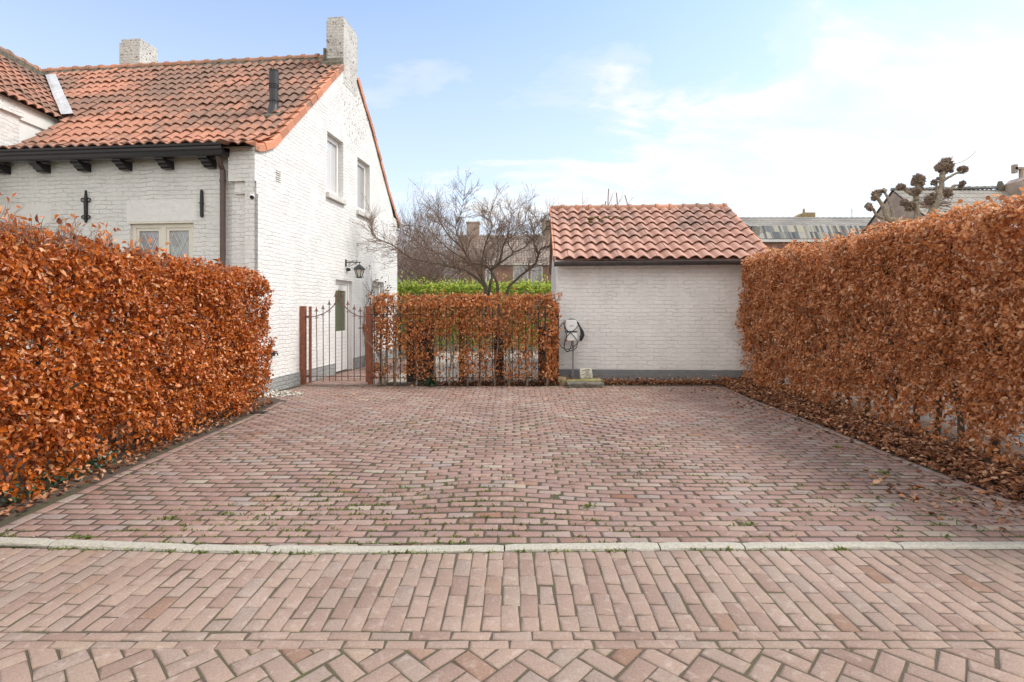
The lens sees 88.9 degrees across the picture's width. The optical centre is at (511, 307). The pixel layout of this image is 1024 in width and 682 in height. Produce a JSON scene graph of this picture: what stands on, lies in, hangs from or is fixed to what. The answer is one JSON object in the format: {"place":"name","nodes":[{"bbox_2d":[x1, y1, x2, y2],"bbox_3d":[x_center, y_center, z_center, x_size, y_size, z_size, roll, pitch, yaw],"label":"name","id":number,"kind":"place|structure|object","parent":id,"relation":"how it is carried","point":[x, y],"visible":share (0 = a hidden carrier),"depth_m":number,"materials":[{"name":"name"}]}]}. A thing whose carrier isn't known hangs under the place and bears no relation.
{"place":"outdoors","nodes":[
{"label":"outdoors","id":0,"kind":"place"},
{"bbox_2d":[0,402,269,520],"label":"soil bed","id":1,"kind":"object","parent":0,"point":[14,511],"visible":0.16,"depth_m":5.46,"materials":[{"name":"brown soil"}]},
{"bbox_2d":[0,450,120,505],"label":"ivy","id":2,"kind":"object","parent":1,"relation":"on","point":[92,462],"visible":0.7,"depth_m":4.57,"materials":[{"name":"green plant"}]},
{"bbox_2d":[0,193,276,507],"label":"beech hedge","id":3,"kind":"object","parent":1,"relation":"on","point":[130,380],"visible":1,"depth_m":5.23,"materials":[{"name":"orange plant"}]},
{"bbox_2d":[388,351,537,381],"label":"garden path","id":4,"kind":"structure","parent":0,"point":[453,372],"depth_m":14.02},
{"bbox_2d":[407,321,432,381],"bbox_3d":[-1.991,0.947,11.320,0.587,1.317,0.090,0,0,0],"label":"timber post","id":5,"kind":"object","parent":4,"relation":"on","point":[423,360],"visible":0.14,"depth_m":11.28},
{"bbox_2d":[352,165,588,337],"bbox_3d":[-1.041,-1.460,14.361,6.448,4.580,3.554,0,0,0],"label":"bare tree","id":6,"kind":"object","parent":4,"relation":"on","point":[483,263],"visible":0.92,"depth_m":13.99,"materials":[{"name":"brown plant"}]},
{"bbox_2d":[539,327,555,380],"bbox_3d":[0.791,0.991,11.300,0.411,1.161,0.090,0,0,0],"label":"timber post","id":7,"kind":"object","parent":4,"relation":"on","point":[540,362],"visible":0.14,"depth_m":11.26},
{"bbox_2d":[456,220,550,327],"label":"brick house","id":8,"kind":"structure","parent":0,"point":[501,268],"depth_m":45.30,"materials":[{"name":"brown brick"}]},
{"bbox_2d":[485,268,490,283],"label":"window","id":9,"kind":"structure","parent":8,"relation":"in","point":[486,279],"depth_m":44.94,"materials":[{"name":"white glass"}]},
{"bbox_2d":[513,265,528,281],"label":"window","id":10,"kind":"structure","parent":8,"relation":"in","point":[518,266],"depth_m":44.98,"materials":[{"name":"white glass"}]},
{"bbox_2d":[531,265,542,283],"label":"window","id":11,"kind":"structure","parent":8,"relation":"in","point":[537,268],"depth_m":44.98,"materials":[{"name":"white glass"}]},
{"bbox_2d":[0,308,1006,437],"bbox_3d":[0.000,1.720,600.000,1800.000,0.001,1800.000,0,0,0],"label":"ground","id":12,"kind":"structure","parent":0,"point":[452,347],"depth_m":22.05,"materials":[{"name":"brown soil"}]},
{"bbox_2d":[0,17,399,396],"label":"house","id":13,"kind":"structure","parent":12,"relation":"on","point":[189,158],"depth_m":10.87,"materials":[{"name":"brick"}]},
{"bbox_2d":[129,221,193,282],"bbox_3d":[-6.467,-0.945,9.687,1.290,1.290,0.135,0,0,6],"label":"window","id":14,"kind":"structure","parent":13,"relation":"in","point":[179,234],"depth_m":9.68,"materials":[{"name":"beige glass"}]},
{"bbox_2d":[300,289,372,384],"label":"garden gate","id":15,"kind":"structure","parent":13,"relation":"attached to","point":[303,346],"depth_m":10.91,"materials":[{"name":"orange metal"}]},
{"bbox_2d":[326,135,346,204],"bbox_3d":[-4.313,-3.350,12.590,0.250,1.560,1.000,0,0,6],"label":"window","id":16,"kind":"structure","parent":13,"relation":"in","point":[332,145],"depth_m":12.70,"materials":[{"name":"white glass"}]},
{"bbox_2d":[336,284,346,371],"bbox_3d":[-4.301,0.498,13.095,0.080,2.165,0.800,0,0,6],"label":"door","id":17,"kind":"structure","parent":13,"relation":"in","point":[341,314],"depth_m":13.19,"materials":[{"name":"white glass"}]},
{"bbox_2d":[345,259,366,278],"bbox_3d":[-3.925,-0.980,13.123,0.550,0.480,0.338,0,0,-9],"label":"wall lantern","id":18,"kind":"object","parent":13,"relation":"attached to","point":[358,269],"depth_m":13.11,"materials":[{"name":"black metal"}]},
{"bbox_2d":[356,160,372,219],"bbox_3d":[-4.134,-3.265,14.365,0.250,1.550,1.010,0,0,6],"label":"window","id":19,"kind":"structure","parent":13,"relation":"in","point":[361,168],"depth_m":14.51,"materials":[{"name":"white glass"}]},
{"bbox_2d":[372,281,381,324],"bbox_3d":[-4.022,-0.150,15.484,0.250,1.260,1.100,0,0,6],"label":"window","id":20,"kind":"structure","parent":13,"relation":"in","point":[377,288],"depth_m":15.66,"materials":[{"name":"white glass"}]},
{"bbox_2d":[396,177,479,319],"bbox_3d":[-6.266,-3.426,33.720,9.571,10.073,8.477,0,0,0],"label":"bare bush","id":21,"kind":"object","parent":12,"relation":"on","point":[424,236],"visible":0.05,"depth_m":32.33,"materials":[{"name":"brown plant"}]},
{"bbox_2d":[394,186,508,341],"bbox_3d":[-4.809,-2.090,24.474,7.373,7.410,8.721,0,0,42],"label":"bare bush","id":22,"kind":"object","parent":12,"relation":"on","point":[430,269],"visible":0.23,"depth_m":23.62,"materials":[{"name":"brown plant"}]},
{"bbox_2d":[397,202,510,340],"bbox_3d":[-3.987,-1.855,24.984,7.564,6.932,7.090,0,0,-21],"label":"bare bush","id":23,"kind":"object","parent":12,"relation":"on","point":[450,273],"visible":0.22,"depth_m":24.19,"materials":[{"name":"brown plant"}]},
{"bbox_2d":[406,207,506,338],"bbox_3d":[-3.167,-1.723,26.780,7.117,6.669,6.419,0,0,0],"label":"bare bush","id":24,"kind":"object","parent":12,"relation":"on","point":[476,242],"visible":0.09,"depth_m":26.81,"materials":[{"name":"brown plant"}]},
{"bbox_2d":[397,267,550,351],"bbox_3d":[-1.845,0.033,19.639,7.615,3.254,1.305,0,0,0],"label":"evergreen hedge","id":25,"kind":"object","parent":12,"relation":"on","point":[415,287],"visible":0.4,"depth_m":19.27,"materials":[{"name":"green plant"}]},
{"bbox_2d":[0,537,1023,553],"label":"kerb","id":26,"kind":"structure","parent":12,"relation":"on","point":[284,549],"depth_m":3.49,"materials":[{"name":"concrete"}]},
{"bbox_2d":[495,234,550,342],"bbox_3d":[1.799,-1.032,23.759,5.787,5.292,5.694,0,0,0],"label":"bare bush","id":27,"kind":"object","parent":12,"relation":"on","point":[535,276],"visible":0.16,"depth_m":23.62,"materials":[{"name":"brown plant"}]},
{"bbox_2d":[549,203,767,380],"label":"shed","id":28,"kind":"structure","parent":12,"relation":"on","point":[649,291],"depth_m":11.43,"materials":[{"name":"brick"}]},
{"bbox_2d":[860,164,1023,341],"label":"gable house","id":29,"kind":"structure","parent":12,"relation":"on","point":[969,195],"depth_m":27.00,"materials":[{"name":"beige brick"}]},
{"bbox_2d":[0,358,1023,546],"bbox_3d":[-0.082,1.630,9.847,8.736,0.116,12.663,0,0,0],"label":"driveway","id":30,"kind":"structure","parent":0,"point":[508,462],"depth_m":4.90,"materials":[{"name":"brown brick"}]},
{"bbox_2d":[250,411,266,413],"bbox_3d":[-3.860,1.598,7.950,0.220,0.032,0.090,0,0,0],"label":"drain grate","id":31,"kind":"object","parent":30,"relation":"on","point":[258,412],"visible":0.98,"depth_m":7.91,"materials":[{"name":"metal"}]},
{"bbox_2d":[260,390,302,396],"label":"gravel","id":32,"kind":"structure","parent":30,"relation":"on","point":[282,392],"depth_m":9.51,"materials":[{"name":"white gravel"}]},
{"bbox_2d":[360,262,407,360],"bbox_3d":[-3.803,0.150,14.493,1.470,2.907,1.802,0,0,0],"label":"climbing shrub","id":33,"kind":"object","parent":30,"relation":"on","point":[370,304],"visible":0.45,"depth_m":14.40,"materials":[{"name":"brown plant"}]},
{"bbox_2d":[422,371,438,386],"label":"evergreen plant","id":34,"kind":"object","parent":30,"relation":"on","point":[430,382],"visible":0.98,"depth_m":10.61,"materials":[{"name":"green plant"}]},
{"bbox_2d":[370,303,558,383],"bbox_3d":[-0.975,0.725,10.660,3.850,1.650,0.029,0,0,0],"label":"iron fence","id":35,"kind":"object","parent":30,"relation":"on","point":[446,377],"visible":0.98,"depth_m":10.65,"materials":[{"name":"brown metal"}]},
{"bbox_2d":[0,424,964,539],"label":"weeds","id":36,"kind":"object","parent":30,"relation":"on","point":[589,505],"visible":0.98,"depth_m":3.95,"materials":[{"name":"green plant"}]},
{"bbox_2d":[0,367,1023,531],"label":"fallen leaves","id":37,"kind":"object","parent":30,"relation":"on","point":[828,416],"visible":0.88,"depth_m":5.90,"materials":[{"name":"brown plant"}]},
{"bbox_2d":[3,387,1023,544],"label":"weeds","id":38,"kind":"object","parent":30,"relation":"on","point":[383,504],"visible":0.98,"depth_m":4.19,"materials":[{"name":"green plant"}]},
{"bbox_2d":[566,381,603,387],"bbox_3d":[1.483,1.565,10.545,0.750,0.156,0.283,0,0,-2],"label":"stone slab","id":39,"kind":"object","parent":30,"relation":"on","point":[583,384],"depth_m":10.42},
{"bbox_2d":[566,378,602,384],"bbox_3d":[1.479,1.526,10.802,0.755,0.096,0.314,-2,0,-1],"label":"stone slab","id":40,"kind":"object","parent":39,"relation":"on","point":[596,379],"depth_m":10.72,"materials":[{"name":"beige stone"}]},
{"bbox_2d":[579,368,592,378],"bbox_3d":[1.552,1.377,10.928,0.263,0.226,0.101,-4,-8,0],"label":"carved stone","id":41,"kind":"object","parent":40,"relation":"on","point":[585,373],"visible":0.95,"depth_m":10.89,"materials":[{"name":"beige stone"}]},
{"bbox_2d":[242,435,1023,531],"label":"loose twigs","id":42,"kind":"object","parent":30,"relation":"on","point":[993,513],"visible":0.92,"depth_m":4.27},
{"bbox_2d":[0,548,1023,649],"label":"sidewalk","id":43,"kind":"structure","parent":0,"point":[720,603],"depth_m":2.88,"materials":[{"name":"brick"}]},
{"bbox_2d":[0,547,1023,681],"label":"street bedding","id":44,"kind":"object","parent":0,"point":[711,678],"depth_m":2.66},
{"bbox_2d":[0,545,849,555],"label":"weeds","id":45,"kind":"object","parent":44,"relation":"on","point":[407,551],"visible":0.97,"depth_m":3.45,"materials":[{"name":"green plant"}]},
{"bbox_2d":[0,648,1023,681],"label":"carriageway","id":46,"kind":"structure","parent":44,"relation":"on","point":[826,668],"depth_m":2.35,"materials":[{"name":"red brick"}]},
{"bbox_2d":[0,0,1023,282],"label":"sky","id":47,"kind":"structure","parent":0,"point":[759,108],"materials":[{"name":"blue"}]},
{"bbox_2d":[387,382,719,384],"bbox_3d":[0.850,1.600,10.990,7.200,0.070,0.540,0,0,0],"label":"soil bed","id":48,"kind":"object","parent":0,"point":[402,383],"visible":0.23,"depth_m":10.85,"materials":[{"name":"brown soil"}]},
{"bbox_2d":[460,307,464,382],"bbox_3d":[-1.048,0.774,10.980,0.090,1.587,0.100,0,0,0],"label":"timber post","id":49,"kind":"object","parent":48,"relation":"on","point":[461,347],"visible":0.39,"depth_m":10.93,"materials":[{"name":"brown wood"}]},
{"bbox_2d":[365,287,567,385],"bbox_3d":[-0.950,0.589,10.807,4.224,2.057,0.914,0,0,0],"label":"beech hedge","id":50,"kind":"object","parent":48,"relation":"on","point":[474,301],"visible":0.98,"depth_m":10.66,"materials":[{"name":"orange plant"}]},
{"bbox_2d":[494,328,503,380],"bbox_3d":[-0.281,0.987,11.250,0.215,1.156,0.090,0,0,0],"label":"timber post","id":51,"kind":"object","parent":48,"relation":"on","point":[500,364],"visible":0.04,"depth_m":11.21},
{"bbox_2d":[556,315,558,379],"bbox_3d":[0.964,0.838,11.100,0.071,1.473,0.070,0,0,0],"label":"fence post","id":52,"kind":"object","parent":48,"relation":"on","point":[557,355],"visible":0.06,"depth_m":11.06,"materials":[{"name":"brown metal"}]},
{"bbox_2d":[556,376,565,384],"bbox_3d":[1.028,1.528,10.897,0.189,0.179,0.213,0,0,-3],"label":"stone block","id":53,"kind":"object","parent":48,"relation":"on","point":[562,380],"depth_m":10.80,"materials":[{"name":"brown stone"}]},
{"bbox_2d":[559,319,583,378],"bbox_3d":[1.269,0.903,11.213,0.579,1.340,0.204,0,0,0],"label":"charging station","id":54,"kind":"object","parent":48,"relation":"on","point":[570,326],"visible":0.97,"depth_m":11.18,"materials":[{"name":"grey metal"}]},
{"bbox_2d":[605,189,637,204],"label":"bare shrub","id":55,"kind":"object","parent":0,"point":[616,198],"visible":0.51,"depth_m":16.49,"materials":[{"name":"brown plant"}]},
{"bbox_2d":[739,209,871,336],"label":"grey roof house","id":56,"kind":"structure","parent":0,"point":[770,232],"depth_m":30.34,"materials":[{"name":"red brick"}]},
{"bbox_2d":[719,380,1023,493],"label":"soil bed","id":57,"kind":"object","parent":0,"point":[953,430],"visible":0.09,"depth_m":6.34,"materials":[{"name":"brown soil"}]},
{"bbox_2d":[729,187,1023,471],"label":"beech hedge","id":58,"kind":"object","parent":57,"relation":"on","point":[849,275],"visible":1,"depth_m":6.36,"materials":[{"name":"brown plant"}]},
{"bbox_2d":[773,366,1023,443],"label":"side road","id":59,"kind":"structure","parent":0,"point":[948,418],"depth_m":7.77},
{"bbox_2d":[864,152,974,344],"bbox_3d":[8.309,-0.854,10.614,2.227,4.671,0.329,0,0,0],"label":"pollard tree","id":60,"kind":"object","parent":59,"relation":"on","point":[943,167],"visible":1,"depth_m":10.57,"materials":[{"name":"brown plant"}]}
]}

